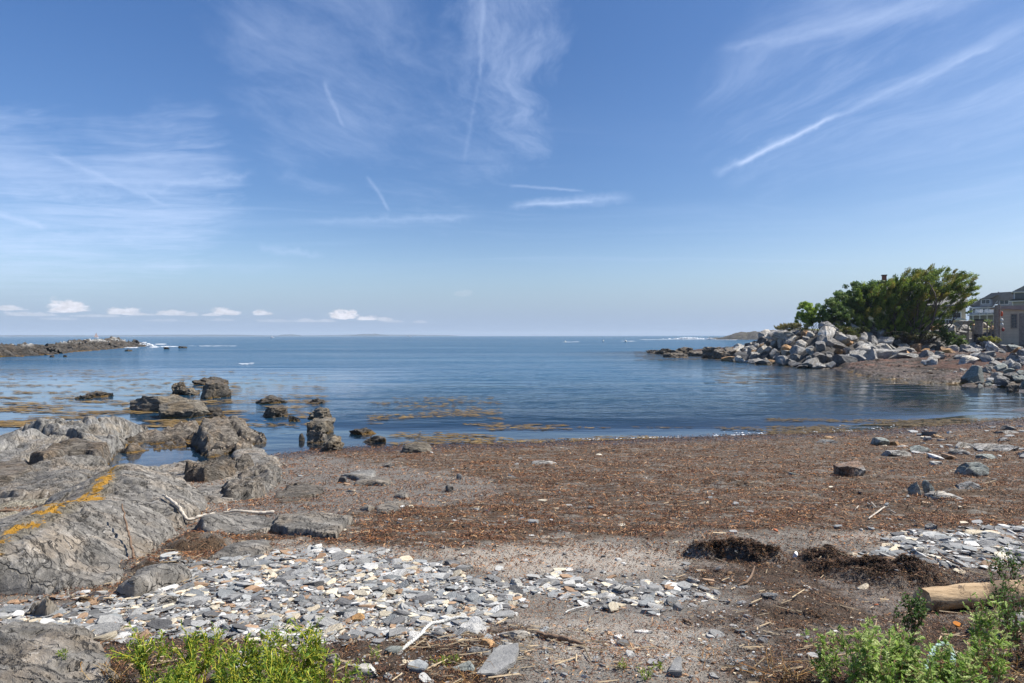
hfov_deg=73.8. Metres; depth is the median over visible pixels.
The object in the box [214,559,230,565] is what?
beach cobble
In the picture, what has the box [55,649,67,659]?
weed
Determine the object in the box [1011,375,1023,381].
shore rock
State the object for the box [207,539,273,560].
rock
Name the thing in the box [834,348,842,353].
riprap boulder
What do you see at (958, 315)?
window
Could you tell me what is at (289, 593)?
beach cobble
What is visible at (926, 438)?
flat stone
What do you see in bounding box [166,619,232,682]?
beach plant
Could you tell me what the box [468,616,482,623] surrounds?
beach cobble
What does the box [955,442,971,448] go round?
flat stone
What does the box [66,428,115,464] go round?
wedge slab
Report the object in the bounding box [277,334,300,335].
shore hills
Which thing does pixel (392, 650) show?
stone
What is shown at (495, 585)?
beach cobble
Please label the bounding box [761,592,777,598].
beach cobble
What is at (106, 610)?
beach cobble
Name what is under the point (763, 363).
riprap boulder
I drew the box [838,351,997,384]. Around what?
pebble beach
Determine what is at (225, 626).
beach cobble
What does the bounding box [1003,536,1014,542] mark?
beach cobble
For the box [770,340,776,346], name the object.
riprap boulder
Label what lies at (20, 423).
floating seaweed
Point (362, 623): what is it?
beach cobble
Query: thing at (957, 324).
riprap boulder
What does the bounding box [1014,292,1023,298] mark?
window
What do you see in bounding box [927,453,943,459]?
beach cobble
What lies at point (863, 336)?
riprap boulder
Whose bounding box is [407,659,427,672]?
stone
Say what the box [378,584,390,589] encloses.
beach cobble
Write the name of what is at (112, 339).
rocky reef
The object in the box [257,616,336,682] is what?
beach plant
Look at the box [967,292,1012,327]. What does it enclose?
grey house
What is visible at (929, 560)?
beach cobble
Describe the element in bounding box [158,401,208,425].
slab boulder
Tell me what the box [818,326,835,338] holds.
riprap boulder
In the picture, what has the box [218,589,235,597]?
beach cobble
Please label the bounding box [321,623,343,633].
beach cobble
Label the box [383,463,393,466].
flat stone
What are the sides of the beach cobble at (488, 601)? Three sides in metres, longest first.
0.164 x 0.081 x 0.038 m
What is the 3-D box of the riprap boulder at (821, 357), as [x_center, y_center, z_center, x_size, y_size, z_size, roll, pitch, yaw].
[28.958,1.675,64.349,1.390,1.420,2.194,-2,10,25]
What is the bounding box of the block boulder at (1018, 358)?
[1006,355,1023,365]
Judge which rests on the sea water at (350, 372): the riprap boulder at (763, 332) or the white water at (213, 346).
the white water at (213, 346)
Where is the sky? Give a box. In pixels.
[0,0,1023,335]
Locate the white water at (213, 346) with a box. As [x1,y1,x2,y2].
[124,339,660,364]
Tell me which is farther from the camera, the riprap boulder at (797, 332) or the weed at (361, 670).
the riprap boulder at (797, 332)
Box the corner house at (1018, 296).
[1009,286,1023,305]
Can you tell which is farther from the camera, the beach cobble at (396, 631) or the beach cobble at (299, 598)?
the beach cobble at (299, 598)
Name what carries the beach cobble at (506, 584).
on the ground at (688, 424)
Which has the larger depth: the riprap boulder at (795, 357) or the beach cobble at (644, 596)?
the riprap boulder at (795, 357)
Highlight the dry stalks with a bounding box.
[70,434,1023,682]
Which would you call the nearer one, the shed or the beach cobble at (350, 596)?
the beach cobble at (350, 596)
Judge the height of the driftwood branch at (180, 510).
0.298 m
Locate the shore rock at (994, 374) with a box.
[991,372,1002,376]
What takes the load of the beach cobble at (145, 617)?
on the shingle stones at (254, 596)
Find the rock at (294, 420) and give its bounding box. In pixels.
[288,416,301,424]
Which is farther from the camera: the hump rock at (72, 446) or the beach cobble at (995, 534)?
the hump rock at (72, 446)
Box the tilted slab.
[0,428,65,463]
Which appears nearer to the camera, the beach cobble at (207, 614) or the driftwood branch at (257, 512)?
the beach cobble at (207, 614)
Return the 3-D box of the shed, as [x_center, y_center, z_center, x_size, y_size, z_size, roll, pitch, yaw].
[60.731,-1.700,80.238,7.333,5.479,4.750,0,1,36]
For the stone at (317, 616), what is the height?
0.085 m
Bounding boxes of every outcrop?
[189,415,270,461]
[221,462,282,500]
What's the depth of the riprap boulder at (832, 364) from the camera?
61.47 m
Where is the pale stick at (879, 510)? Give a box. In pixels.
[868,506,884,518]
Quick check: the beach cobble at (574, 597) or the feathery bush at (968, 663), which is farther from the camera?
the beach cobble at (574, 597)
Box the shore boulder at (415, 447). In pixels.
[402,442,431,452]
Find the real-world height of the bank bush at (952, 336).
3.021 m
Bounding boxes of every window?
[952,312,960,317]
[999,300,1008,304]
[1011,314,1016,327]
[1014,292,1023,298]
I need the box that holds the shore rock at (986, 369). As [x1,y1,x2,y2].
[982,367,991,372]
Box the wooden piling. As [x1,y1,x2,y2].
[994,305,1001,346]
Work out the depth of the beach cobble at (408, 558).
5.95 m
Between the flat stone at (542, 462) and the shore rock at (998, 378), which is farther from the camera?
the shore rock at (998, 378)
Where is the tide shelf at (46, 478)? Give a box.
[0,454,109,503]
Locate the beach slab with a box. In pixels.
[197,512,273,534]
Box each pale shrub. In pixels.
[794,301,826,332]
[839,326,860,338]
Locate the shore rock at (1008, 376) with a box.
[1003,374,1012,380]
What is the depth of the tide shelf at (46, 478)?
12.54 m
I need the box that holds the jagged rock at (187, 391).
[177,387,200,394]
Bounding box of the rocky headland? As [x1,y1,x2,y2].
[709,331,758,339]
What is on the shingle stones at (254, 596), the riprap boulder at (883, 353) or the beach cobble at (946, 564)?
the beach cobble at (946, 564)
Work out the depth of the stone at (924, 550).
6.22 m
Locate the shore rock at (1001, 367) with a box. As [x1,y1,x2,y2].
[994,363,1007,370]
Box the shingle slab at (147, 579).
[116,563,191,597]
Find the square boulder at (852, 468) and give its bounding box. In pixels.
[833,461,865,476]
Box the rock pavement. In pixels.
[273,482,324,506]
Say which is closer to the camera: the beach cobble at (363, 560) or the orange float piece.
the orange float piece
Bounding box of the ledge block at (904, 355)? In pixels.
[888,353,918,358]
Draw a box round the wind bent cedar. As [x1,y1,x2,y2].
[847,263,981,345]
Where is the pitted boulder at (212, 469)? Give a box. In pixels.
[184,453,253,482]
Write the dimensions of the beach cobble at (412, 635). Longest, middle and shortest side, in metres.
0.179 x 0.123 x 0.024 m
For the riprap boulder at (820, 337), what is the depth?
69.02 m
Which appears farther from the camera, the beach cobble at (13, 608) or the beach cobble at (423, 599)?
the beach cobble at (423, 599)
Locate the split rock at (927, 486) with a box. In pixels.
[922,480,933,493]
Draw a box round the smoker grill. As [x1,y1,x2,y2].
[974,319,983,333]
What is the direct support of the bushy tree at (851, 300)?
on the ground at (688, 424)
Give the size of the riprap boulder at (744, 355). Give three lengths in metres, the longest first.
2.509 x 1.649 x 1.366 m
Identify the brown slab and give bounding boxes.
[0,458,33,482]
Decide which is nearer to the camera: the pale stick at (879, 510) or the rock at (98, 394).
the pale stick at (879, 510)
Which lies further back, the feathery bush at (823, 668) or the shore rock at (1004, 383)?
the shore rock at (1004, 383)
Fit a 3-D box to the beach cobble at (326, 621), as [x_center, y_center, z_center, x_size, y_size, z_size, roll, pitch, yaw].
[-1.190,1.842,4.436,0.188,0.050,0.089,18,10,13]
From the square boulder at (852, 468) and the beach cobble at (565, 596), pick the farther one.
the square boulder at (852, 468)
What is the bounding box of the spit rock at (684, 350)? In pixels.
[673,347,692,354]
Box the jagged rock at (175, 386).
[171,381,185,394]
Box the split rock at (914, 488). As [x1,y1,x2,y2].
[907,482,921,495]
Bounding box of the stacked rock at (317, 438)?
[307,430,326,445]
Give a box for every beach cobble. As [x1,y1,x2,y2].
[2,604,24,613]
[2,619,22,623]
[36,613,54,617]
[40,618,54,623]
[70,618,81,623]
[85,612,111,621]
[88,596,98,603]
[89,622,119,633]
[91,612,111,617]
[93,631,116,641]
[94,617,122,622]
[95,615,122,623]
[99,607,113,612]
[112,602,131,607]
[125,614,155,621]
[130,607,145,615]
[133,629,151,639]
[146,619,171,629]
[154,604,176,612]
[173,628,193,637]
[175,581,194,591]
[176,598,188,605]
[180,589,203,598]
[182,596,210,604]
[184,590,209,596]
[185,582,209,585]
[190,561,201,567]
[193,572,208,578]
[202,610,220,617]
[205,576,218,582]
[207,632,216,639]
[212,619,225,626]
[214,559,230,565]
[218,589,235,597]
[218,606,230,612]
[220,614,237,621]
[221,624,231,630]
[227,555,242,561]
[228,595,240,602]
[232,601,244,605]
[233,623,246,630]
[235,582,253,587]
[238,559,254,568]
[240,570,252,573]
[255,613,281,617]
[261,625,276,630]
[269,591,286,596]
[272,576,295,579]
[272,578,286,583]
[277,591,292,599]
[279,550,293,554]
[279,569,294,576]
[287,582,306,589]
[291,567,312,574]
[293,594,304,601]
[301,613,324,620]
[302,622,316,629]
[303,572,312,578]
[304,580,323,586]
[310,596,323,602]
[313,616,338,627]
[316,606,329,612]
[321,562,338,567]
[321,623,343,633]
[331,551,350,559]
[332,597,355,606]
[334,594,354,604]
[334,608,357,614]
[338,635,357,640]
[343,608,356,618]
[354,557,370,563]
[358,604,376,607]
[359,553,373,557]
[359,620,371,626]
[364,580,381,584]
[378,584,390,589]
[378,611,391,617]
[379,614,396,624]
[380,579,395,583]
[382,587,395,595]
[383,572,401,580]
[388,627,410,638]
[389,558,401,564]
[390,616,404,624]
[391,610,411,615]
[392,569,407,576]
[398,580,408,587]
[400,555,412,561]
[402,564,411,571]
[403,590,423,593]
[407,631,419,640]
[412,595,437,604]
[417,573,433,577]
[419,616,432,621]
[431,599,444,605]
[436,567,448,572]
[440,614,461,619]
[446,563,457,567]
[446,591,462,598]
[451,569,462,576]
[451,619,467,625]
[451,627,467,636]
[459,622,471,628]
[464,592,478,601]
[466,623,486,634]
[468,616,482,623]
[469,587,488,593]
[469,611,483,616]
[476,596,484,604]
[479,601,498,606]
[481,599,493,603]
[485,597,496,601]
[486,574,500,581]
[489,610,514,618]
[490,604,502,612]
[492,584,508,588]
[493,581,509,585]
[507,585,522,592]
[508,601,517,605]
[547,590,560,597]
[556,592,571,599]
[569,596,577,603]
[597,592,608,599]
[608,601,618,612]
[633,588,645,594]
[640,594,652,599]
[640,608,659,614]
[646,588,658,591]
[647,602,663,609]
[665,596,677,605]
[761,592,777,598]
[870,550,886,553]
[888,537,905,541]
[901,539,917,546]
[907,554,925,557]
[911,548,925,556]
[917,536,928,541]
[919,558,936,563]
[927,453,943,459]
[933,536,950,540]
[939,544,953,548]
[940,560,959,568]
[942,545,957,551]
[957,551,971,555]
[957,558,977,562]
[978,540,1001,545]
[979,560,997,569]
[982,534,996,538]
[987,532,1000,537]
[996,538,1010,544]
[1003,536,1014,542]
[1010,543,1023,547]
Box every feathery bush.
[800,616,888,682]
[843,623,924,682]
[858,638,960,682]
[872,624,930,682]
[899,635,966,682]
[899,656,986,682]
[932,626,1013,682]
[960,591,1023,679]
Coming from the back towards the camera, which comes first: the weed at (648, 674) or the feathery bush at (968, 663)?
the weed at (648, 674)
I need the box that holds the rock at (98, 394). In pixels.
[85,391,113,396]
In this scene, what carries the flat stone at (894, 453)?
on the ground at (688, 424)
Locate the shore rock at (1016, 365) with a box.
[1010,362,1021,368]
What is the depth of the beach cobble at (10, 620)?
4.50 m
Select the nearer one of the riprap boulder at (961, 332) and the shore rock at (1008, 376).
the shore rock at (1008, 376)
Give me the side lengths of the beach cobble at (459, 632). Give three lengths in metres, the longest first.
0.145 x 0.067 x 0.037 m
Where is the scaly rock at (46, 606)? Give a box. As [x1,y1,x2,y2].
[28,580,69,615]
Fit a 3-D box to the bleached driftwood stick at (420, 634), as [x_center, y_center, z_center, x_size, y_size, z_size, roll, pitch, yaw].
[-0.489,1.794,4.235,0.629,0.066,0.243,-1,1,-43]
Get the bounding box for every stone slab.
[341,470,376,480]
[353,477,391,485]
[360,505,375,510]
[375,498,404,514]
[394,490,409,498]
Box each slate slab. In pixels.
[344,629,365,638]
[363,626,379,636]
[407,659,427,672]
[476,643,518,679]
[668,656,681,676]
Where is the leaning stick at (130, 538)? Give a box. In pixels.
[121,504,135,558]
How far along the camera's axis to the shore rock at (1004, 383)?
39.29 m
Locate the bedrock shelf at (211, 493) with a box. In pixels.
[147,446,286,503]
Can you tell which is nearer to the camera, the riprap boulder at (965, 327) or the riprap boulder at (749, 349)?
the riprap boulder at (749, 349)
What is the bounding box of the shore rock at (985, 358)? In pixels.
[979,354,994,361]
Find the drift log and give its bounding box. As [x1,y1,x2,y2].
[913,579,1023,611]
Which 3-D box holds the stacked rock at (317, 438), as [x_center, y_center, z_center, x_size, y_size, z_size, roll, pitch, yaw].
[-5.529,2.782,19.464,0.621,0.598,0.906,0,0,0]
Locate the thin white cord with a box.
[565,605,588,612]
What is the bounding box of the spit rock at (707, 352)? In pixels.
[701,347,720,359]
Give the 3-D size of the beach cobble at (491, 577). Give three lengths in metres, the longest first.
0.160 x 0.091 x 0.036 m
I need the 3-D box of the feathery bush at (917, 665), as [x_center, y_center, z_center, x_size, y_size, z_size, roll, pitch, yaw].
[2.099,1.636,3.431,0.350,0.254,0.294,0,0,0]
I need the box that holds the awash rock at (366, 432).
[349,427,376,438]
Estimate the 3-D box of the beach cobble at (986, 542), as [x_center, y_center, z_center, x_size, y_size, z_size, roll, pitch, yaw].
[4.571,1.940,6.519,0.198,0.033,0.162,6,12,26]
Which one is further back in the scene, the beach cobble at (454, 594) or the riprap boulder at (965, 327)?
the riprap boulder at (965, 327)
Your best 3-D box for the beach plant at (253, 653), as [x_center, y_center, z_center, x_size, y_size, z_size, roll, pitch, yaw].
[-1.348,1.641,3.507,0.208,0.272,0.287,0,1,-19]
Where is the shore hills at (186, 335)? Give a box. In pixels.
[99,335,273,335]
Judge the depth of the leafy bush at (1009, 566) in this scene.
5.31 m
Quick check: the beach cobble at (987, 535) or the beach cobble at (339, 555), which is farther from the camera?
the beach cobble at (987, 535)
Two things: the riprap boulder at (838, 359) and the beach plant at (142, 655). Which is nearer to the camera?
the beach plant at (142, 655)
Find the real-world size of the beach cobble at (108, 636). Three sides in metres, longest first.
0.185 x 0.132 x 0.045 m
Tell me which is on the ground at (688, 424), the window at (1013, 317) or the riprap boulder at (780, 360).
the riprap boulder at (780, 360)
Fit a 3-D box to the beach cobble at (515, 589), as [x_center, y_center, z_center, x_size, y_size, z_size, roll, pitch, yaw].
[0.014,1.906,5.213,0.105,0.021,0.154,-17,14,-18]
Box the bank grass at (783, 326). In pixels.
[774,322,801,337]
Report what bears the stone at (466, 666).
on the ground at (688, 424)
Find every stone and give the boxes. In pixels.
[76,596,92,602]
[151,595,176,605]
[299,433,304,444]
[313,613,324,620]
[325,653,339,664]
[338,476,347,482]
[350,613,364,621]
[354,663,378,678]
[372,548,390,554]
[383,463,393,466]
[384,646,402,654]
[431,631,442,636]
[444,560,460,564]
[445,485,453,492]
[449,661,474,673]
[454,565,472,571]
[464,646,490,657]
[480,639,494,647]
[499,630,527,640]
[510,578,521,585]
[532,460,555,464]
[536,578,554,585]
[612,585,634,593]
[817,439,837,443]
[821,436,832,439]
[870,437,889,445]
[881,450,911,455]
[889,442,899,444]
[909,445,931,451]
[916,548,928,553]
[923,436,931,440]
[925,523,936,529]
[929,461,941,464]
[948,449,969,454]
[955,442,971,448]
[968,443,1018,451]
[975,454,995,458]
[993,430,1018,433]
[1000,425,1015,429]
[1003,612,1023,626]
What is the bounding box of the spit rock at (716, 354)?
[711,347,738,359]
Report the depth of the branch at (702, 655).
3.77 m
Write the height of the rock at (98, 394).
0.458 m
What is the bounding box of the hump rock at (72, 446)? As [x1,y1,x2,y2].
[28,438,112,466]
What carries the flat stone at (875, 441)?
on the ground at (688, 424)
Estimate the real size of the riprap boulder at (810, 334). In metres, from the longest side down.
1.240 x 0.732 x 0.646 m
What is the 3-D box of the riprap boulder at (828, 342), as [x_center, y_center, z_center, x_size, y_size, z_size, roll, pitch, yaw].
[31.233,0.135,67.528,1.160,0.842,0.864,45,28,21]
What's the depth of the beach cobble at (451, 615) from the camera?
4.53 m
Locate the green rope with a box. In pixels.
[925,641,955,669]
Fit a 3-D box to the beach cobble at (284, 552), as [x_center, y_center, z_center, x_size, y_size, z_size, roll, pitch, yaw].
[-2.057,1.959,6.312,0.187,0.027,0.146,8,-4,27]
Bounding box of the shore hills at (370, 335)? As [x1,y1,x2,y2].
[352,334,387,335]
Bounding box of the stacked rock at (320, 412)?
[307,407,331,421]
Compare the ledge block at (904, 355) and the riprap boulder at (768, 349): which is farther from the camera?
the riprap boulder at (768, 349)
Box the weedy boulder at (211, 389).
[200,380,230,398]
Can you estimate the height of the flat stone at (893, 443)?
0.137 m
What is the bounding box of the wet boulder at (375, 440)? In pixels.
[362,435,385,444]
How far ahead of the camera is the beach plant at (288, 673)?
3.01 m
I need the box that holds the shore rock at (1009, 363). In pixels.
[1002,359,1014,367]
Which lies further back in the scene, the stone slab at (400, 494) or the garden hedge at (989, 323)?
the garden hedge at (989, 323)
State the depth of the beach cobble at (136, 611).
4.72 m
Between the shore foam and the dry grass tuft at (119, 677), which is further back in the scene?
the shore foam
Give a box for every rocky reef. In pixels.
[0,341,144,356]
[65,336,141,343]
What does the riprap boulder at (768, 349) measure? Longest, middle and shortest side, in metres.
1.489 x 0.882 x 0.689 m
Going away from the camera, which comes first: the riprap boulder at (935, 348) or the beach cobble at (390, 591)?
the beach cobble at (390, 591)
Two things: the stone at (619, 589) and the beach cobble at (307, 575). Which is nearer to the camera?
the stone at (619, 589)
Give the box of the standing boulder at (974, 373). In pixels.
[961,365,983,382]
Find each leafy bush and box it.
[893,587,938,644]
[986,544,1023,579]
[988,574,1023,659]
[989,572,1023,637]
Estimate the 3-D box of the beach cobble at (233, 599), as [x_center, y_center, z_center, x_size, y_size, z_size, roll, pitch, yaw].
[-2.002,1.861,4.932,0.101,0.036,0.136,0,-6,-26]
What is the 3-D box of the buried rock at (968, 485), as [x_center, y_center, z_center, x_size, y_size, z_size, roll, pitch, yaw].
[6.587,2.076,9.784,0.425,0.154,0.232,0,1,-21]
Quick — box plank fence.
[964,321,993,341]
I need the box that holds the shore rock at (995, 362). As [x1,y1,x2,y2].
[989,360,1000,364]
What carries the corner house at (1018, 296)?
on the ground at (688, 424)
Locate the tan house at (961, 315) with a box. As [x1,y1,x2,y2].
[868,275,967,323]
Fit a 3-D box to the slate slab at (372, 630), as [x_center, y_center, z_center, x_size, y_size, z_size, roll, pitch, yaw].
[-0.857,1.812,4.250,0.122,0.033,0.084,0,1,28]
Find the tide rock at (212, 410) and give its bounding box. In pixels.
[207,408,222,414]
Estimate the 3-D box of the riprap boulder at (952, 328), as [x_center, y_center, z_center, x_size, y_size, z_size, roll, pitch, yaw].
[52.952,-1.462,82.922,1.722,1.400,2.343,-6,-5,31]
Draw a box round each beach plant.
[104,621,177,682]
[139,653,200,682]
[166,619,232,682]
[183,666,252,682]
[191,641,268,682]
[210,632,294,682]
[227,632,267,682]
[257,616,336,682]
[259,657,308,682]
[283,647,360,682]
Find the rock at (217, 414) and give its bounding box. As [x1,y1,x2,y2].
[205,412,225,418]
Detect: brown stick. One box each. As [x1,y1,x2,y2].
[536,630,585,646]
[682,618,692,623]
[737,566,755,585]
[937,551,962,565]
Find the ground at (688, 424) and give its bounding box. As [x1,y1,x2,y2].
[0,328,1023,682]
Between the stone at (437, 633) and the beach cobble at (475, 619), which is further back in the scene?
the beach cobble at (475, 619)
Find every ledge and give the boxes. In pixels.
[0,463,208,596]
[0,498,48,518]
[0,621,119,682]
[116,420,198,462]
[271,512,353,539]
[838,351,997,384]
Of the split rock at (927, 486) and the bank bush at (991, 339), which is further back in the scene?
the bank bush at (991, 339)
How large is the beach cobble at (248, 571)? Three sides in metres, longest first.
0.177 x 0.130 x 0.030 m
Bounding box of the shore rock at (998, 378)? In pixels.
[993,375,1011,383]
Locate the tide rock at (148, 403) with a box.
[129,394,207,411]
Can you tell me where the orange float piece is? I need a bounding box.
[953,621,960,627]
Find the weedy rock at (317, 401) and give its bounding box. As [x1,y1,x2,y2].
[306,398,324,403]
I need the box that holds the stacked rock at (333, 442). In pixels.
[321,434,343,450]
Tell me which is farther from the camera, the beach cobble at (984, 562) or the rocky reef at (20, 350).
the rocky reef at (20, 350)
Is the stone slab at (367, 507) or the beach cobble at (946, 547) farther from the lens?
the stone slab at (367, 507)
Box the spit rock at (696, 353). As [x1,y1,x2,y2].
[687,351,701,356]
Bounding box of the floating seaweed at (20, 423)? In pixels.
[0,351,1023,444]
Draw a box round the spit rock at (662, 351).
[655,348,674,354]
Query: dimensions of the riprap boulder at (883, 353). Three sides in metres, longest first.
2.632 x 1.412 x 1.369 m
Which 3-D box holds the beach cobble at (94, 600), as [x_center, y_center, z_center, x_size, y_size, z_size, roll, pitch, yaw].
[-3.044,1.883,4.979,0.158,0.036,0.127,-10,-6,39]
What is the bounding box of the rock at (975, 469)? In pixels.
[955,462,988,476]
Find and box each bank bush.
[787,324,939,342]
[934,328,968,346]
[978,336,1001,348]
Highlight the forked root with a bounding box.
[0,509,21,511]
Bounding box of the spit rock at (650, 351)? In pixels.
[645,350,655,353]
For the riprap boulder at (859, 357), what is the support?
on the ground at (688, 424)
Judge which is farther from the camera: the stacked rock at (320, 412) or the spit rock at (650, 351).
the spit rock at (650, 351)
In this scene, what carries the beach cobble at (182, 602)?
on the shingle stones at (254, 596)
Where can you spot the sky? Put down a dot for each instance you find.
(168, 167)
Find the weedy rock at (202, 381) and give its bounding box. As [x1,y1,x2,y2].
[192,376,228,384]
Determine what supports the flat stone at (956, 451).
on the ground at (688, 424)
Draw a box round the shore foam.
[579,426,891,439]
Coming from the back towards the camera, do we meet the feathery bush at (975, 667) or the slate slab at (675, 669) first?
the slate slab at (675, 669)
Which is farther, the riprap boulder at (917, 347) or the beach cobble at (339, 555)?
the riprap boulder at (917, 347)
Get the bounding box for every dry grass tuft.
[80,656,153,682]
[442,661,495,682]
[733,641,837,682]
[924,654,1020,682]
[954,638,1023,682]
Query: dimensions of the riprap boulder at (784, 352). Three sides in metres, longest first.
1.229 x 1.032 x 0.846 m
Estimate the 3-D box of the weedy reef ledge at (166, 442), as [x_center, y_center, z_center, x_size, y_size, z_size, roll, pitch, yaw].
[-10.161,3.083,19.476,2.829,1.403,4.245,0,1,-27]
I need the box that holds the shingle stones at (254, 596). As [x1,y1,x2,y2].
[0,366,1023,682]
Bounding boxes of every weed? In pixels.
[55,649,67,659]
[349,658,370,682]
[369,644,380,661]
[430,655,451,665]
[616,657,626,668]
[637,662,655,679]
[656,661,664,669]
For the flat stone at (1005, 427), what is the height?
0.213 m
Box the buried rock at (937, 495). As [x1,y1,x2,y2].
[924,491,962,500]
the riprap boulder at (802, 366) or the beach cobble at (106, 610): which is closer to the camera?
the beach cobble at (106, 610)
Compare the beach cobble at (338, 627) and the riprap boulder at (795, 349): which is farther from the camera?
the riprap boulder at (795, 349)
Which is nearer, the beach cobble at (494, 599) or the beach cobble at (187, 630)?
the beach cobble at (187, 630)
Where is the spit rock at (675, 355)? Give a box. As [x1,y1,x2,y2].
[663,353,688,359]
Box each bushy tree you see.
[811,297,855,329]
[831,279,893,325]
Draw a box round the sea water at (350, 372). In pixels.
[0,336,1023,449]
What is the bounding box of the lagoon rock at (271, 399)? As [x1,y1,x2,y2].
[256,395,286,403]
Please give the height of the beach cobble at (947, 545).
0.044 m
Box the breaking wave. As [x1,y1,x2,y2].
[140,337,711,345]
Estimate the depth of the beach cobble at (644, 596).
4.95 m
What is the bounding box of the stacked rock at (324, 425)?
[305,417,335,441]
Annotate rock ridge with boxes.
[14,415,148,464]
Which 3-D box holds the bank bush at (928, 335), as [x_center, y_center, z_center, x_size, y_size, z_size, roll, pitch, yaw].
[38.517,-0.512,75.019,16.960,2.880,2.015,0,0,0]
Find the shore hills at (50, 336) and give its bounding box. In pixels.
[0,335,107,336]
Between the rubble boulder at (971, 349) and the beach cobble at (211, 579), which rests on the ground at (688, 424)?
the beach cobble at (211, 579)
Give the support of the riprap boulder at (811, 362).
on the ground at (688, 424)
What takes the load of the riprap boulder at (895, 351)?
on the ground at (688, 424)
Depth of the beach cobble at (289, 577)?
5.35 m
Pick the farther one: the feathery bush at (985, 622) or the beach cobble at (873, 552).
the beach cobble at (873, 552)
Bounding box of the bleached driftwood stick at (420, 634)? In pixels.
[403,616,470,650]
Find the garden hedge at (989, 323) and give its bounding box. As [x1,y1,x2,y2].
[968,319,993,327]
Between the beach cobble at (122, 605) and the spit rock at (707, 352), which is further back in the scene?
the spit rock at (707, 352)
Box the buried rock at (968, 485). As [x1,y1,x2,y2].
[955,481,981,489]
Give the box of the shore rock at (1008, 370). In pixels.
[1003,368,1016,373]
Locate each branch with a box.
[162,491,213,520]
[223,502,273,514]
[659,638,749,669]
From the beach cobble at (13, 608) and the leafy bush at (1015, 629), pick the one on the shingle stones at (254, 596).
the beach cobble at (13, 608)
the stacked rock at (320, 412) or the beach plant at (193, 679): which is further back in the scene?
the stacked rock at (320, 412)
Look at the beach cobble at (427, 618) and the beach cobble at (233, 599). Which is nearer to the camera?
the beach cobble at (427, 618)
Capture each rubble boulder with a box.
[918,350,934,357]
[927,355,940,359]
[927,359,937,364]
[942,348,955,352]
[946,345,958,350]
[954,354,964,358]
[958,355,978,364]
[959,344,971,350]
[965,348,976,351]
[970,352,985,358]
[984,351,995,356]
[985,341,998,351]
[998,345,1007,351]
[1006,344,1022,351]
[1010,347,1021,352]
[1017,349,1023,355]
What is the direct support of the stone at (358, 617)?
on the shingle stones at (254, 596)
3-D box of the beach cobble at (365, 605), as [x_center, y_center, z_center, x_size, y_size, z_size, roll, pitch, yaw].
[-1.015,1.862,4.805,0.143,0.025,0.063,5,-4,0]
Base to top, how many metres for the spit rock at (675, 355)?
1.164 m
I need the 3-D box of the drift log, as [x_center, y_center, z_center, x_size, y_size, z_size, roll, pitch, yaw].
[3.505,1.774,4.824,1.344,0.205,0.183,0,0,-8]
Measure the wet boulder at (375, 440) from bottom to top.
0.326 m
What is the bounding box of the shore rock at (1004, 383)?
[997,380,1010,386]
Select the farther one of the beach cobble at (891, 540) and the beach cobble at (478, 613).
the beach cobble at (891, 540)
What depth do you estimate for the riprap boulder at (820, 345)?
66.45 m
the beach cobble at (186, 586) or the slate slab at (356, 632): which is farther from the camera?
the beach cobble at (186, 586)
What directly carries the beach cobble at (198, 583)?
on the shingle stones at (254, 596)
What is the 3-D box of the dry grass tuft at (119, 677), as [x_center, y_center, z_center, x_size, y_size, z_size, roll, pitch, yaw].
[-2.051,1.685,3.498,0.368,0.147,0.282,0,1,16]
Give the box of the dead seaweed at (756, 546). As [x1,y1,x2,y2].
[0,416,1023,682]
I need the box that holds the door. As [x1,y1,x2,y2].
[1019,313,1023,345]
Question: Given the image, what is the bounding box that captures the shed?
[990,305,1023,345]
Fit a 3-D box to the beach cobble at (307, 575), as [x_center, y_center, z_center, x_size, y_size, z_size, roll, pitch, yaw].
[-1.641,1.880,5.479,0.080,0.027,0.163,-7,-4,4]
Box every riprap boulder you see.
[721,356,734,363]
[732,352,748,359]
[735,357,744,364]
[747,347,753,355]
[747,359,761,366]
[748,354,762,359]
[755,360,770,366]
[756,336,763,343]
[756,345,766,353]
[758,329,770,337]
[764,346,771,351]
[767,329,786,336]
[769,348,780,356]
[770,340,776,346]
[772,331,795,340]
[775,355,787,366]
[777,339,783,347]
[781,345,791,349]
[781,350,789,354]
[783,338,792,344]
[784,359,795,367]
[788,361,801,368]
[789,345,805,353]
[790,354,802,361]
[794,330,801,335]
[796,340,807,347]
[796,365,807,369]
[801,330,807,337]
[801,357,819,367]
[805,348,814,354]
[806,332,814,337]
[811,352,826,363]
[812,363,825,369]
[815,341,825,351]
[817,334,823,340]
[818,321,839,331]
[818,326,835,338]
[822,337,833,346]
[825,361,835,368]
[826,354,832,361]
[830,337,845,348]
[832,354,856,365]
[834,332,850,344]
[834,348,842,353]
[842,348,850,353]
[844,334,857,341]
[849,353,865,360]
[850,350,865,354]
[853,341,863,348]
[857,343,870,351]
[858,333,867,340]
[863,349,877,359]
[867,335,877,343]
[870,325,885,337]
[875,349,892,358]
[877,337,894,344]
[881,343,892,349]
[892,349,906,355]
[896,347,913,352]
[897,343,909,346]
[910,343,921,351]
[931,345,939,350]
[944,324,955,332]
[953,320,971,326]
[956,330,967,338]
[959,325,969,331]
[969,344,982,348]
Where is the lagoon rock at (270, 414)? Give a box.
[261,404,287,423]
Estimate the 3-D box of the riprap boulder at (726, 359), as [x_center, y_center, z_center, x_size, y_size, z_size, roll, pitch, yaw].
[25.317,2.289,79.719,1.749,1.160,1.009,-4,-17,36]
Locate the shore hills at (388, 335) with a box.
[302,335,455,335]
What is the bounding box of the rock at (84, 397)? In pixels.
[74,395,92,398]

